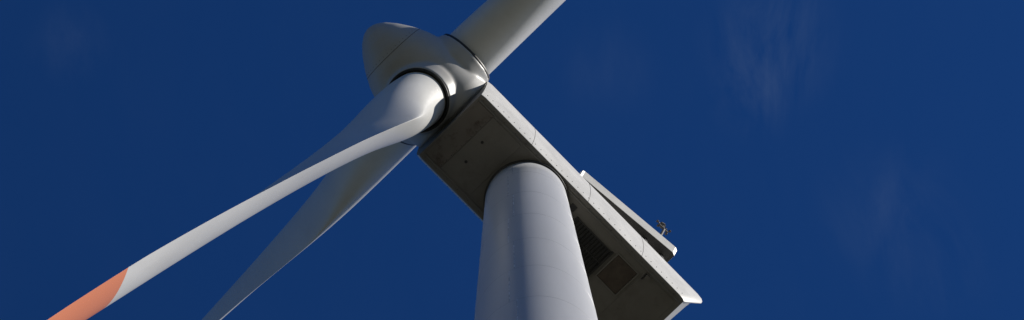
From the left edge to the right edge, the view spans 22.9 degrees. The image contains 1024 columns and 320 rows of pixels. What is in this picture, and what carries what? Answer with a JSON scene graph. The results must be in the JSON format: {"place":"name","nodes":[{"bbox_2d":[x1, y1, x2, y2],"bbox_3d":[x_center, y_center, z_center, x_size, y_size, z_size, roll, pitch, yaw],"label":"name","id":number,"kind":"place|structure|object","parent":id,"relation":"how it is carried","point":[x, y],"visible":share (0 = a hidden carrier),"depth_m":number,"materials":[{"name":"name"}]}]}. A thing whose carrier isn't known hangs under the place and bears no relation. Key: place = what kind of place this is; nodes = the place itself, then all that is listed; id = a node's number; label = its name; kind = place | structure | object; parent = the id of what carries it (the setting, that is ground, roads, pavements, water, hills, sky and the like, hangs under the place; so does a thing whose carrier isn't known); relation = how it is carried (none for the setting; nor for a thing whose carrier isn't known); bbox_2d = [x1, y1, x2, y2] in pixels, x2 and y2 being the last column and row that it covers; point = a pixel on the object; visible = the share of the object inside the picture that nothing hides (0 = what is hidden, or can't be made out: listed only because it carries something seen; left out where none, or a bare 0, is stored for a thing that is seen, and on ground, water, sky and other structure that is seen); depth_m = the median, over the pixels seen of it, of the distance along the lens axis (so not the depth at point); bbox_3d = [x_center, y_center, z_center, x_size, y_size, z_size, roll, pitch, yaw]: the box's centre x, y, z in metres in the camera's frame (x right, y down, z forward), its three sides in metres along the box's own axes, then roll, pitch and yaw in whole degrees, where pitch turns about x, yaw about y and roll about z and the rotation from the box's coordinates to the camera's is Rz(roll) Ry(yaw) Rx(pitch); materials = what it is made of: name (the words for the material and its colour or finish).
{"place":"outdoors","nodes":[
{"label":"outdoors","id":0,"kind":"place"},
{"bbox_2d":[422,90,480,146],"bbox_3d":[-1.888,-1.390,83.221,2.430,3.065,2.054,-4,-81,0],"label":"spinner rear ring","id":1,"kind":"object","parent":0,"point":[452,117],"visible":0.42,"depth_m":81.77,"materials":[{"name":"black metal"}]},
{"bbox_2d":[0,0,1023,319],"label":"sky","id":2,"kind":"structure","parent":0,"point":[800,159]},
{"bbox_2d":[574,219,610,274],"bbox_3d":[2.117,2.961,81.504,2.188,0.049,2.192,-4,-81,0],"label":"vent opening","id":3,"kind":"object","parent":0,"point":[590,247],"visible":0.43,"depth_m":81.46,"materials":[{"name":"black metal"}]},
{"label":"gravel pad","id":4,"kind":"object","parent":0,"visible":0},
{"bbox_2d":[474,162,597,319],"bbox_3d":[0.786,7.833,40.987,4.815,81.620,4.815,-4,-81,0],"label":"tower","id":5,"kind":"structure","parent":4,"relation":"on","point":[536,281],"depth_m":66.28,"materials":[{"name":"metal"}]},
{"bbox_2d":[483,160,568,206],"bbox_3d":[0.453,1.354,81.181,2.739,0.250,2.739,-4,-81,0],"label":"yaw collar","id":6,"kind":"object","parent":5,"relation":"attached to","point":[520,161],"visible":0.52,"depth_m":80.92,"materials":[{"name":"metal"}]},
{"bbox_2d":[474,171,595,318],"bbox_3d":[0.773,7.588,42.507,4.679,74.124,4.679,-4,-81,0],"label":"tower weld rings","id":7,"kind":"object","parent":5,"relation":"attached to","point":[532,237],"visible":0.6,"depth_m":67.31,"materials":[{"name":"white metal"}]},
{"bbox_2d":[417,81,701,319],"bbox_3d":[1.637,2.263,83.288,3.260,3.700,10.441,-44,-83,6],"label":"nacelle body","id":8,"kind":"object","parent":5,"relation":"on","point":[604,212],"visible":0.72,"depth_m":81.59,"materials":[{"name":"paint"}]},
{"bbox_2d":[362,22,487,147],"bbox_3d":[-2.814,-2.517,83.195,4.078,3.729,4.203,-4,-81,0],"label":"spinner","id":9,"kind":"object","parent":8,"relation":"attached to","point":[455,66],"visible":0.59,"depth_m":82.20,"materials":[{"name":"paint"}]},
{"bbox_2d":[48,72,444,319],"bbox_3d":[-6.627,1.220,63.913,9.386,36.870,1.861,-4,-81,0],"label":"blade","id":10,"kind":"object","parent":9,"relation":"attached to","point":[405,106],"visible":1,"depth_m":69.00,"materials":[{"name":"white plastic"}]},
{"bbox_2d":[202,142,415,319],"bbox_3d":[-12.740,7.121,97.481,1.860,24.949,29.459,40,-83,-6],"label":"blade","id":11,"kind":"object","parent":9,"relation":"attached to","point":[337,194],"visible":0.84,"depth_m":87.84,"materials":[{"name":"white plastic"}]},
{"bbox_2d":[366,29,418,78],"bbox_3d":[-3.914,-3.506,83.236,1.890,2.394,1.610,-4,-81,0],"label":"spinner seams","id":12,"kind":"object","parent":9,"relation":"attached to","point":[389,54],"visible":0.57,"depth_m":82.19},
{"bbox_2d":[390,68,448,132],"bbox_3d":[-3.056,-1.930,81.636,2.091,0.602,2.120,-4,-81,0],"label":"root ring","id":13,"kind":"object","parent":9,"relation":"attached to","point":[444,88],"visible":0.61,"depth_m":81.43,"materials":[{"name":"metal"}]},
{"bbox_2d":[444,34,489,80],"bbox_3d":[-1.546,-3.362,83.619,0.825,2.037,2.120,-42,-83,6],"label":"root ring","id":14,"kind":"object","parent":9,"relation":"attached to","point":[471,52],"visible":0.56,"depth_m":82.73,"materials":[{"name":"metal"}]},
{"bbox_2d":[450,0,564,73],"bbox_3d":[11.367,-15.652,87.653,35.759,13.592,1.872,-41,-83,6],"label":"blade","id":15,"kind":"object","parent":14,"relation":"attached to","point":[491,35],"visible":0.84,"depth_m":83.24,"materials":[{"name":"white plastic"}]},
{"bbox_2d":[425,101,492,167],"bbox_3d":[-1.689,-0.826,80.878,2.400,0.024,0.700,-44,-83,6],"label":"front panel","id":16,"kind":"object","parent":8,"relation":"attached to","point":[470,123],"visible":1,"depth_m":80.87,"materials":[{"name":"black metal"}]},
{"bbox_2d":[424,100,679,302],"bbox_3d":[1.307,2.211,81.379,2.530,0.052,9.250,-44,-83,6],"label":"bottom rails","id":17,"kind":"object","parent":8,"relation":"attached to","point":[583,205],"visible":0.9,"depth_m":81.20,"materials":[{"name":"grey metal"}]},
{"bbox_2d":[426,95,682,293],"bbox_3d":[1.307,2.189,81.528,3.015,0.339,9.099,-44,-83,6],"label":"bolts","id":18,"kind":"object","parent":8,"relation":"attached to","point":[551,160],"visible":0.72,"depth_m":81.34,"materials":[{"name":"metal"}]},
{"bbox_2d":[442,118,674,319],"bbox_3d":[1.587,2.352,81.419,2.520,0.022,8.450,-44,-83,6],"label":"underside panels","id":19,"kind":"object","parent":8,"relation":"attached to","point":[639,298],"visible":1,"depth_m":81.09,"materials":[{"name":"black metal"}]},
{"bbox_2d":[465,141,646,278],"bbox_3d":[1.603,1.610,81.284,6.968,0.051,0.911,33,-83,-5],"label":"drain ports","id":20,"kind":"object","parent":19,"relation":"attached to","point":[573,207],"visible":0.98,"depth_m":81.27,"materials":[{"name":"metal"}]},
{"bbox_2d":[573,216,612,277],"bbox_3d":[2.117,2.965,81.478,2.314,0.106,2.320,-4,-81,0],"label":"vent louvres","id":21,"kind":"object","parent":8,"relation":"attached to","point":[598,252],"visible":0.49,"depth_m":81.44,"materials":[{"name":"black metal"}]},
{"bbox_2d":[595,252,649,296],"bbox_3d":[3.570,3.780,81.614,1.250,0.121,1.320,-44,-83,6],"label":"hatch frame","id":22,"kind":"object","parent":8,"relation":"attached to","point":[647,277],"visible":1,"depth_m":81.61,"materials":[{"name":"grey metal"}]},
{"bbox_2d":[597,255,636,293],"bbox_3d":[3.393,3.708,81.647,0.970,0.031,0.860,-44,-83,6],"label":"crane hatch","id":23,"kind":"object","parent":22,"relation":"on","point":[616,274],"visible":1,"depth_m":81.63,"materials":[{"name":"grey metal"}]},
{"bbox_2d":[579,170,676,261],"bbox_3d":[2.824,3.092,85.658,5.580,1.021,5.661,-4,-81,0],"label":"roof cooler hood","id":24,"kind":"object","parent":8,"relation":"on","point":[658,243],"visible":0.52,"depth_m":85.46,"materials":[{"name":"white metal"}]},
{"bbox_2d":[656,220,670,234],"bbox_3d":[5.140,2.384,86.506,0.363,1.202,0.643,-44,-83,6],"label":"wind sensor mast","id":25,"kind":"object","parent":24,"relation":"on","point":[662,225],"visible":1,"depth_m":86.66,"materials":[{"name":"grey metal"}]}
]}

